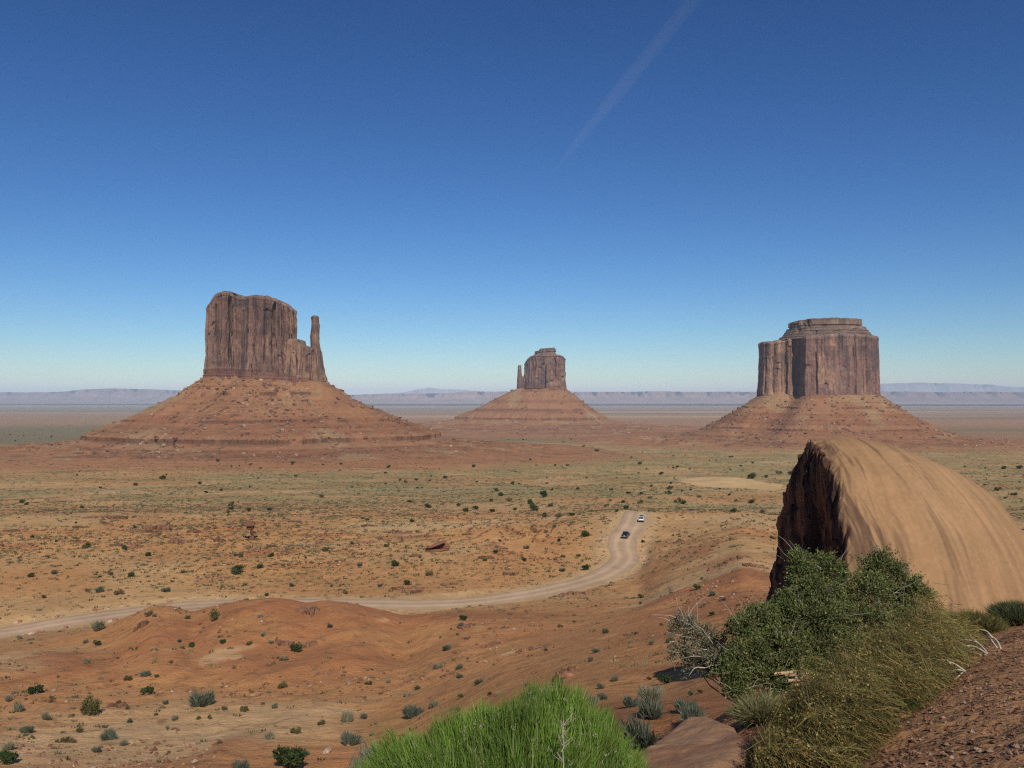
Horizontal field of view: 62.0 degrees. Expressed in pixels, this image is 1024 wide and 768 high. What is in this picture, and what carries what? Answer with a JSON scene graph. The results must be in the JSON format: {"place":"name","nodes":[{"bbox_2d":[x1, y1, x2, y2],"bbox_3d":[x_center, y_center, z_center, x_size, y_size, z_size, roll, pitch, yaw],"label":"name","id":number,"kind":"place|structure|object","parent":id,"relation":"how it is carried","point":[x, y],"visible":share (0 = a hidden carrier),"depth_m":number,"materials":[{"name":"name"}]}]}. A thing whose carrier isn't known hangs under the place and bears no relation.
{"place":"outdoors","nodes":[
{"label":"outdoors","id":0,"kind":"place"},
{"bbox_2d":[0,388,181,402],"bbox_3d":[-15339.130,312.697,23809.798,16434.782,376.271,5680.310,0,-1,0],"label":"hills","id":1,"kind":"structure","parent":0,"point":[112,395],"depth_m":23472.65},
{"bbox_2d":[0,511,649,636],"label":"road","id":2,"kind":"structure","parent":0,"point":[624,556],"depth_m":204.65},
{"bbox_2d":[621,531,629,537],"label":"pickup truck","id":3,"kind":"object","parent":2,"relation":"on","point":[626,534],"visible":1,"depth_m":262.16,"materials":[{"name":"black paint"}]},
{"bbox_2d":[391,388,478,393],"bbox_3d":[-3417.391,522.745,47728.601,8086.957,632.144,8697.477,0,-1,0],"label":"hills","id":4,"kind":"structure","parent":0,"point":[429,390],"depth_m":47482.80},
{"bbox_2d":[0,402,1023,767],"bbox_3d":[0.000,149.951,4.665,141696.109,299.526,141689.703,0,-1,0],"label":"ground","id":5,"kind":"structure","parent":0,"point":[378,632],"depth_m":202.83,"materials":[{"name":"soil"}]},
{"bbox_2d":[1,739,14,750],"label":"grass tuft","id":6,"kind":"object","parent":5,"relation":"on","point":[10,745],"visible":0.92,"depth_m":78.64,"materials":[{"name":"beige plant"}]},
{"bbox_2d":[4,694,12,701],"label":"grass tuft","id":7,"kind":"object","parent":5,"relation":"on","point":[7,698],"visible":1,"depth_m":105.06,"materials":[{"name":"beige plant"}]},
{"bbox_2d":[0,749,18,764],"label":"juniper bush","id":8,"kind":"object","parent":5,"relation":"on","point":[7,757],"visible":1,"depth_m":71.51,"materials":[{"name":"green plant"}]},
{"bbox_2d":[12,700,24,711],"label":"grass tuft","id":9,"kind":"object","parent":5,"relation":"on","point":[19,707],"visible":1,"depth_m":100.03,"materials":[{"name":"beige plant"}]},
{"bbox_2d":[18,723,36,732],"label":"sagebrush","id":10,"kind":"object","parent":5,"relation":"on","point":[30,729],"visible":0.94,"depth_m":87.31,"materials":[{"name":"grey plant"}]},
{"bbox_2d":[27,684,43,693],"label":"juniper bush","id":11,"kind":"object","parent":5,"relation":"on","point":[36,689],"visible":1,"depth_m":108.47,"materials":[{"name":"green plant"}]},
{"bbox_2d":[40,711,51,719],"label":"grass tuft","id":12,"kind":"object","parent":5,"relation":"on","point":[45,716],"visible":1,"depth_m":94.22,"materials":[{"name":"plant"}]},
{"bbox_2d":[60,736,70,742],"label":"olive shrub","id":13,"kind":"object","parent":5,"relation":"on","point":[65,740],"visible":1,"depth_m":84.20,"materials":[{"name":"green plant"}]},
{"bbox_2d":[80,694,101,716],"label":"olive shrub","id":14,"kind":"object","parent":5,"relation":"on","point":[87,707],"visible":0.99,"depth_m":97.10,"materials":[{"name":"green plant"}]},
{"bbox_2d":[91,745,101,752],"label":"sagebrush","id":15,"kind":"object","parent":5,"relation":"on","point":[96,750],"visible":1,"depth_m":76.60,"materials":[{"name":"grey plant"}]},
{"bbox_2d":[90,619,104,630],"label":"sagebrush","id":16,"kind":"object","parent":5,"relation":"on","point":[97,626],"visible":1,"depth_m":159.80,"materials":[{"name":"plant"}]},
{"bbox_2d":[94,586,104,592],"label":"sagebrush","id":17,"kind":"object","parent":5,"relation":"on","point":[99,589],"visible":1,"depth_m":210.43,"materials":[{"name":"grey plant"}]},
{"bbox_2d":[81,515,127,518],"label":"rock outcrop","id":18,"kind":"object","parent":5,"relation":"on","point":[86,517],"visible":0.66,"depth_m":328.39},
{"bbox_2d":[99,726,117,740],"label":"sagebrush","id":19,"kind":"object","parent":5,"relation":"on","point":[109,734],"visible":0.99,"depth_m":83.82,"materials":[{"name":"grey plant"}]},
{"bbox_2d":[105,700,127,708],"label":"rock outcrop","id":20,"kind":"object","parent":5,"relation":"on","point":[119,703],"visible":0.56,"depth_m":101.97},
{"bbox_2d":[107,516,127,519],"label":"rock outcrop","id":21,"kind":"object","parent":5,"relation":"on","point":[118,517],"visible":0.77,"depth_m":327.04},
{"bbox_2d":[113,589,124,594],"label":"dry shrub","id":22,"kind":"object","parent":5,"relation":"on","point":[115,592],"visible":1,"depth_m":208.93,"materials":[{"name":"beige plant"}]},
{"bbox_2d":[118,737,128,745],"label":"grass tuft","id":23,"kind":"object","parent":5,"relation":"on","point":[123,742],"visible":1,"depth_m":80.65,"materials":[{"name":"plant"}]},
{"bbox_2d":[133,620,148,632],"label":"rock outcrop","id":24,"kind":"object","parent":5,"relation":"on","point":[141,624],"visible":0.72,"depth_m":147.41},
{"bbox_2d":[139,670,150,676],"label":"sagebrush","id":25,"kind":"object","parent":5,"relation":"on","point":[145,674],"visible":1,"depth_m":118.49,"materials":[{"name":"grey plant"}]},
{"bbox_2d":[140,686,153,693],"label":"juniper bush","id":26,"kind":"object","parent":5,"relation":"on","point":[147,689],"visible":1,"depth_m":110.46,"materials":[{"name":"green plant"}]},
{"bbox_2d":[143,524,172,530],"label":"rock outcrop","id":27,"kind":"object","parent":5,"relation":"on","point":[161,527],"visible":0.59,"depth_m":305.45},
{"bbox_2d":[161,586,171,591],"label":"sagebrush","id":28,"kind":"object","parent":5,"relation":"on","point":[164,589],"visible":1,"depth_m":211.76,"materials":[{"name":"grey plant"}]},
{"bbox_2d":[171,714,178,720],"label":"grass tuft","id":29,"kind":"object","parent":5,"relation":"on","point":[174,717],"visible":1,"depth_m":96.27,"materials":[{"name":"plant"}]},
{"bbox_2d":[168,539,191,543],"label":"rock outcrop","id":30,"kind":"object","parent":5,"relation":"on","point":[176,541],"visible":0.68,"depth_m":272.68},
{"bbox_2d":[187,529,199,532],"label":"rock outcrop","id":31,"kind":"object","parent":5,"relation":"on","point":[193,531],"visible":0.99,"depth_m":295.17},
{"bbox_2d":[188,688,216,707],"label":"sagebrush","id":32,"kind":"object","parent":5,"relation":"on","point":[197,699],"visible":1,"depth_m":102.42,"materials":[{"name":"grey plant"}]},
{"bbox_2d":[208,608,220,620],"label":"olive shrub","id":33,"kind":"object","parent":5,"relation":"on","point":[214,615],"visible":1,"depth_m":148.83,"materials":[{"name":"green plant"}]},
{"bbox_2d":[230,565,243,574],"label":"juniper bush","id":34,"kind":"object","parent":5,"relation":"on","point":[236,569],"visible":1,"depth_m":230.66,"materials":[{"name":"green plant"}]},
{"bbox_2d":[231,758,249,767],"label":"sagebrush","id":35,"kind":"object","parent":5,"relation":"on","point":[242,764],"visible":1,"depth_m":69.35,"materials":[{"name":"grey plant"}]},
{"bbox_2d":[239,706,248,711],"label":"olive shrub","id":36,"kind":"object","parent":5,"relation":"on","point":[245,708],"visible":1,"depth_m":99.10,"materials":[{"name":"green plant"}]},
{"bbox_2d":[242,521,260,540],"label":"balanced rock","id":37,"kind":"object","parent":5,"relation":"on","point":[250,525],"visible":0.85,"depth_m":277.39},
{"bbox_2d":[264,731,273,739],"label":"grass tuft","id":38,"kind":"object","parent":5,"relation":"on","point":[269,735],"visible":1,"depth_m":81.59,"materials":[{"name":"plant"}]},
{"bbox_2d":[276,680,287,687],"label":"olive shrub","id":39,"kind":"object","parent":5,"relation":"on","point":[280,685],"visible":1,"depth_m":112.55,"materials":[{"name":"green plant"}]},
{"bbox_2d":[0,508,571,581],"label":"rubble","id":40,"kind":"object","parent":5,"relation":"on","point":[339,562],"visible":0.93,"depth_m":274.94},
{"bbox_2d":[272,744,307,767],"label":"juniper bush","id":41,"kind":"object","parent":5,"relation":"on","point":[293,757],"visible":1,"depth_m":69.31,"materials":[{"name":"green plant"}]},
{"bbox_2d":[290,726,300,733],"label":"olive shrub","id":42,"kind":"object","parent":5,"relation":"on","point":[294,730],"visible":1,"depth_m":85.97,"materials":[{"name":"green plant"}]},
{"bbox_2d":[274,637,317,647],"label":"rock outcrop","id":43,"kind":"object","parent":5,"relation":"on","point":[307,644],"visible":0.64,"depth_m":136.96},
{"bbox_2d":[290,643,302,651],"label":"juniper bush","id":44,"kind":"object","parent":5,"relation":"on","point":[296,647],"visible":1,"depth_m":133.31,"materials":[{"name":"green plant"}]},
{"bbox_2d":[0,291,617,462],"bbox_3d":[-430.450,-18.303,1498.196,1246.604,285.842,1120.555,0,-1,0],"label":"mitten butte","id":45,"kind":"object","parent":5,"relation":"on","point":[262,389],"visible":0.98,"depth_m":1393.42,"materials":[{"name":"stone"}]},
{"bbox_2d":[298,606,319,615],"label":"rock outcrop","id":46,"kind":"object","parent":5,"relation":"on","point":[312,610],"visible":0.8,"depth_m":153.12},
{"bbox_2d":[322,747,331,753],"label":"boulder","id":47,"kind":"object","parent":5,"relation":"on","point":[327,750],"visible":1,"depth_m":74.89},
{"bbox_2d":[340,710,354,722],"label":"grass tuft","id":48,"kind":"object","parent":5,"relation":"on","point":[347,717],"visible":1,"depth_m":92.45,"materials":[{"name":"plant"}]},
{"bbox_2d":[339,727,365,745],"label":"sagebrush","id":49,"kind":"object","parent":5,"relation":"on","point":[348,737],"visible":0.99,"depth_m":79.82,"materials":[{"name":"grey plant"}]},
{"bbox_2d":[359,713,367,718],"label":"sagebrush","id":50,"kind":"object","parent":5,"relation":"on","point":[363,716],"visible":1,"depth_m":94.72,"materials":[{"name":"grey plant"}]},
{"bbox_2d":[349,736,380,767],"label":"sagebrush","id":51,"kind":"object","parent":5,"relation":"on","point":[360,753],"visible":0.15,"depth_m":5.27,"materials":[{"name":"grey plant"}]},
{"bbox_2d":[356,540,376,543],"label":"rock outcrop","id":52,"kind":"object","parent":5,"relation":"on","point":[368,542],"visible":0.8,"depth_m":273.80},
{"bbox_2d":[0,504,777,767],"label":"rubble","id":53,"kind":"object","parent":5,"relation":"on","point":[165,760],"visible":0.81,"depth_m":114.28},
{"bbox_2d":[391,560,399,566],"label":"juniper bush","id":54,"kind":"object","parent":5,"relation":"on","point":[394,562],"visible":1,"depth_m":238.27,"materials":[{"name":"green plant"}]},
{"bbox_2d":[383,530,411,533],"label":"rock outcrop","id":55,"kind":"object","parent":5,"relation":"on","point":[404,532],"visible":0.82,"depth_m":295.39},
{"bbox_2d":[401,701,425,718],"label":"sagebrush","id":56,"kind":"object","parent":5,"relation":"on","point":[409,712],"visible":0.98,"depth_m":89.23,"materials":[{"name":"grey plant"}]},
{"bbox_2d":[406,586,424,589],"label":"rock outcrop","id":57,"kind":"object","parent":5,"relation":"on","point":[415,587],"visible":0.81,"depth_m":214.38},
{"bbox_2d":[405,534,440,538],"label":"rock outcrop","id":58,"kind":"object","parent":5,"relation":"on","point":[425,536],"visible":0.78,"depth_m":284.49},
{"bbox_2d":[428,698,438,707],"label":"grass tuft","id":59,"kind":"object","parent":5,"relation":"on","point":[434,702],"visible":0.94,"depth_m":90.60,"materials":[{"name":"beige plant"}]},
{"bbox_2d":[425,540,449,551],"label":"hollow slab","id":60,"kind":"structure","parent":5,"relation":"on","point":[440,546],"depth_m":256.81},
{"bbox_2d":[432,662,443,668],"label":"grass tuft","id":61,"kind":"object","parent":5,"relation":"on","point":[436,666],"visible":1,"depth_m":115.71,"materials":[{"name":"beige plant"}]},
{"bbox_2d":[441,644,451,650],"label":"sagebrush","id":62,"kind":"object","parent":5,"relation":"on","point":[446,647],"visible":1,"depth_m":129.40,"materials":[{"name":"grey plant"}]},
{"bbox_2d":[440,582,462,585],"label":"rock outcrop","id":63,"kind":"object","parent":5,"relation":"on","point":[451,583],"visible":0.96,"depth_m":217.78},
{"bbox_2d":[457,623,472,628],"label":"rock outcrop","id":64,"kind":"object","parent":5,"relation":"on","point":[466,625],"visible":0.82,"depth_m":144.06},
{"bbox_2d":[478,555,494,558],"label":"rock outcrop","id":65,"kind":"object","parent":5,"relation":"on","point":[487,556],"visible":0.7,"depth_m":246.22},
{"bbox_2d":[481,641,499,647],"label":"rock outcrop","id":66,"kind":"object","parent":5,"relation":"on","point":[489,644],"visible":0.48,"depth_m":125.58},
{"bbox_2d":[346,674,656,767],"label":"rabbitbrush","id":67,"kind":"object","parent":5,"relation":"on","point":[539,727],"visible":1,"depth_m":4.40,"materials":[{"name":"green plant"}]},
{"bbox_2d":[0,446,1023,767],"bbox_3d":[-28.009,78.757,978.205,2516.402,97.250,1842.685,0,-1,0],"label":"scrub","id":68,"kind":"object","parent":5,"relation":"on","point":[252,544],"visible":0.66,"depth_m":302.44,"materials":[{"name":"green plant"}]},
{"bbox_2d":[515,646,533,652],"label":"rock outcrop","id":69,"kind":"object","parent":5,"relation":"on","point":[523,650],"visible":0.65,"depth_m":111.55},
{"bbox_2d":[529,502,539,510],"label":"juniper bush","id":70,"kind":"object","parent":5,"relation":"on","point":[533,506],"visible":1,"depth_m":380.64,"materials":[{"name":"green plant"}]},
{"bbox_2d":[540,490,547,496],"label":"juniper bush","id":71,"kind":"object","parent":5,"relation":"on","point":[543,493],"visible":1,"depth_m":461.60,"materials":[{"name":"green plant"}]},
{"bbox_2d":[551,675,564,683],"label":"olive shrub","id":72,"kind":"object","parent":5,"relation":"on","point":[553,678],"visible":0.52,"depth_m":59.41,"materials":[{"name":"green plant"}]},
{"bbox_2d":[417,347,701,434],"bbox_3d":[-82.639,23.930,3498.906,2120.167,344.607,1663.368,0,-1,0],"label":"mitten butte","id":73,"kind":"object","parent":5,"relation":"on","point":[540,399],"visible":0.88,"depth_m":3337.03,"materials":[{"name":"stone"}]},
{"bbox_2d":[555,665,578,674],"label":"rock outcrop","id":74,"kind":"object","parent":5,"relation":"on","point":[569,668],"visible":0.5,"depth_m":69.40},
{"bbox_2d":[562,671,573,677],"bbox_3d":[4.138,21.414,62.605,0.936,0.500,0.469,0,-1,26],"label":"boulder","id":75,"kind":"object","parent":5,"relation":"on","point":[568,674],"visible":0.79,"depth_m":62.47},
{"bbox_2d":[558,591,589,595],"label":"rock outcrop","id":76,"kind":"object","parent":5,"relation":"on","point":[572,593],"visible":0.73,"depth_m":203.49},
{"bbox_2d":[581,530,589,536],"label":"juniper bush","id":77,"kind":"object","parent":5,"relation":"on","point":[584,533],"visible":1,"depth_m":266.27,"materials":[{"name":"green plant"}]},
{"bbox_2d":[586,694,601,705],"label":"grass tuft","id":78,"kind":"object","parent":5,"relation":"on","point":[596,701],"visible":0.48,"depth_m":29.93,"materials":[{"name":"green plant"}]},
{"bbox_2d":[596,682,604,688],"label":"sagebrush","id":79,"kind":"object","parent":5,"relation":"on","point":[600,686],"visible":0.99,"depth_m":49.27,"materials":[{"name":"green plant"}]},
{"bbox_2d":[596,690,607,699],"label":"sagebrush","id":80,"kind":"object","parent":5,"relation":"on","point":[603,696],"visible":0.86,"depth_m":39.81,"materials":[{"name":"green plant"}]},
{"bbox_2d":[610,675,618,681],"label":"grass tuft","id":81,"kind":"object","parent":5,"relation":"on","point":[614,678],"visible":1,"depth_m":52.69,"materials":[{"name":"green plant"}]},
{"bbox_2d":[622,694,641,707],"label":"sagebrush","id":82,"kind":"object","parent":5,"relation":"on","point":[630,702],"visible":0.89,"depth_m":24.14,"materials":[{"name":"green plant"}]},
{"bbox_2d":[617,703,662,748],"bbox_3d":[2.097,5.724,14.008,0.912,0.826,1.039,0,-1,-23],"label":"sagebrush","id":83,"kind":"object","parent":5,"relation":"on","point":[643,738],"visible":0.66,"depth_m":13.91,"materials":[{"name":"green plant"}]},
{"bbox_2d":[635,689,664,719],"bbox_3d":[2.761,6.451,17.029,0.680,0.624,0.844,0,-1,10],"label":"sagebrush","id":84,"kind":"object","parent":5,"relation":"on","point":[652,710],"visible":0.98,"depth_m":16.97,"materials":[{"name":"green plant"}]},
{"bbox_2d":[634,675,667,700],"bbox_3d":[4.435,9.772,27.232,1.054,0.860,0.996,0,-1,29],"label":"grass tuft","id":85,"kind":"object","parent":5,"relation":"on","point":[645,693],"visible":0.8,"depth_m":27.06,"materials":[{"name":"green plant"}]},
{"bbox_2d":[657,674,673,683],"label":"juniper bush","id":86,"kind":"object","parent":5,"relation":"on","point":[663,678],"visible":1,"depth_m":47.13,"materials":[{"name":"green plant"}]},
{"bbox_2d":[673,695,699,713],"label":"sagebrush","id":87,"kind":"object","parent":5,"relation":"on","point":[678,703],"visible":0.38,"depth_m":17.14,"materials":[{"name":"green plant"}]},
{"bbox_2d":[676,698,708,722],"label":"sagebrush","id":88,"kind":"object","parent":5,"relation":"on","point":[691,710],"visible":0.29,"depth_m":15.43,"materials":[{"name":"green plant"}]},
{"bbox_2d":[641,716,749,767],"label":"rock shelf","id":89,"kind":"object","parent":5,"relation":"on","point":[698,742],"visible":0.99,"depth_m":6.00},
{"bbox_2d":[653,598,740,704],"bbox_3d":[2.284,3.208,10.065,1.197,1.322,0.700,0,-1,23],"label":"straggling shrub","id":90,"kind":"object","parent":5,"relation":"on","point":[709,651],"visible":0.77,"depth_m":10.09,"materials":[{"name":"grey plant"}]},
{"bbox_2d":[670,624,719,673],"bbox_3d":[2.270,3.149,10.046,0.783,0.537,0.440,0,-1,0],"label":"dead branch","id":91,"kind":"object","parent":90,"relation":"hanging from","point":[697,656],"visible":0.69,"depth_m":9.96,"materials":[{"name":"grey wood"}]},
{"bbox_2d":[687,594,707,601],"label":"rock outcrop","id":92,"kind":"object","parent":5,"relation":"on","point":[696,597],"visible":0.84,"depth_m":139.14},
{"bbox_2d":[708,555,745,570],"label":"rock outcrop","id":93,"kind":"object","parent":5,"relation":"on","point":[725,562],"visible":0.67,"depth_m":187.19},
{"bbox_2d":[721,683,787,726],"bbox_3d":[2.107,2.737,7.239,0.795,0.378,0.793,0,-1,0],"label":"grass clump","id":94,"kind":"object","parent":5,"relation":"on","point":[746,713],"visible":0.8,"depth_m":7.16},
{"bbox_2d":[742,563,768,568],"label":"rock outcrop","id":95,"kind":"object","parent":5,"relation":"on","point":[753,565],"visible":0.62,"depth_m":172.02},
{"bbox_2d":[772,670,813,685],"bbox_3d":[3.086,3.236,9.296,0.477,0.188,0.219,0,-1,0],"label":"weathered stump","id":96,"kind":"object","parent":5,"relation":"on","point":[784,673],"visible":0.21,"depth_m":9.33,"materials":[{"name":"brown wood"}]},
{"bbox_2d":[569,317,1023,447],"bbox_3d":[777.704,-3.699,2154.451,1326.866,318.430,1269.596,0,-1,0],"label":"flat topped butte","id":97,"kind":"object","parent":5,"relation":"on","point":[818,378],"visible":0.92,"depth_m":2041.63,"materials":[{"name":"stone"}]},
{"bbox_2d":[706,537,937,705],"bbox_3d":[3.802,2.772,10.246,3.942,1.815,1.529,1,-1,-37],"label":"cliffrose shrub","id":98,"kind":"object","parent":5,"relation":"on","point":[759,661],"visible":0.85,"depth_m":9.94,"materials":[{"name":"green plant"}]},
{"bbox_2d":[739,582,990,767],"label":"olive brush","id":99,"kind":"object","parent":5,"relation":"on","point":[906,662],"visible":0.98,"depth_m":5.42,"materials":[{"name":"green plant"}]},
{"bbox_2d":[935,655,965,677],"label":"dead branch","id":100,"kind":"object","parent":99,"relation":"on","point":[960,669],"visible":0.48,"depth_m":6.53,"materials":[{"name":"grey wood"}]},
{"bbox_2d":[964,629,1001,655],"bbox_3d":[4.002,2.249,7.330,0.396,0.245,0.148,0,-1,-17],"label":"dead branch","id":101,"kind":"object","parent":99,"relation":"attached to","point":[984,649],"visible":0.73,"depth_m":7.34,"materials":[{"name":"grey wood"}]},
{"bbox_2d":[766,438,1023,657],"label":"slickrock dome","id":102,"kind":"structure","parent":5,"relation":"on","point":[960,536],"depth_m":31.12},
{"bbox_2d":[888,693,926,714],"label":"grass clump","id":103,"kind":"object","parent":5,"relation":"on","point":[909,705],"visible":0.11,"depth_m":5.71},
{"bbox_2d":[949,608,1012,633],"bbox_3d":[5.050,2.574,9.265,0.757,0.411,0.766,0,-1,0],"label":"bank brush","id":104,"kind":"object","parent":5,"relation":"on","point":[991,623],"visible":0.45,"depth_m":9.14,"materials":[{"name":"green plant"}]},
{"bbox_2d":[982,596,1023,625],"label":"bank brush","id":105,"kind":"object","parent":5,"relation":"on","point":[1012,612],"visible":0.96,"depth_m":9.48,"materials":[{"name":"green plant"}]},
{"bbox_2d":[0,0,1023,394],"label":"sky","id":106,"kind":"structure","parent":0,"point":[649,194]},
{"bbox_2d":[350,391,756,401],"bbox_3d":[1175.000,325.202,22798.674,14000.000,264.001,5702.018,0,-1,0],"label":"hills","id":107,"kind":"structure","parent":0,"point":[644,396],"depth_m":22472.83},
{"bbox_2d":[724,623,1023,767],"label":"gravel","id":108,"kind":"structure","parent":0,"point":[1015,744],"depth_m":4.94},
{"bbox_2d":[880,391,1023,401],"bbox_3d":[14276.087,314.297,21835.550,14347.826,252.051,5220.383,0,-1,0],"label":"hills","id":109,"kind":"structure","parent":0,"point":[899,396],"depth_m":21532.04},
{"bbox_2d":[880,383,1023,391],"bbox_3d":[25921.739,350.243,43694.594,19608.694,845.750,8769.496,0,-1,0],"label":"hills","id":110,"kind":"structure","parent":0,"point":[933,387],"depth_m":43423.39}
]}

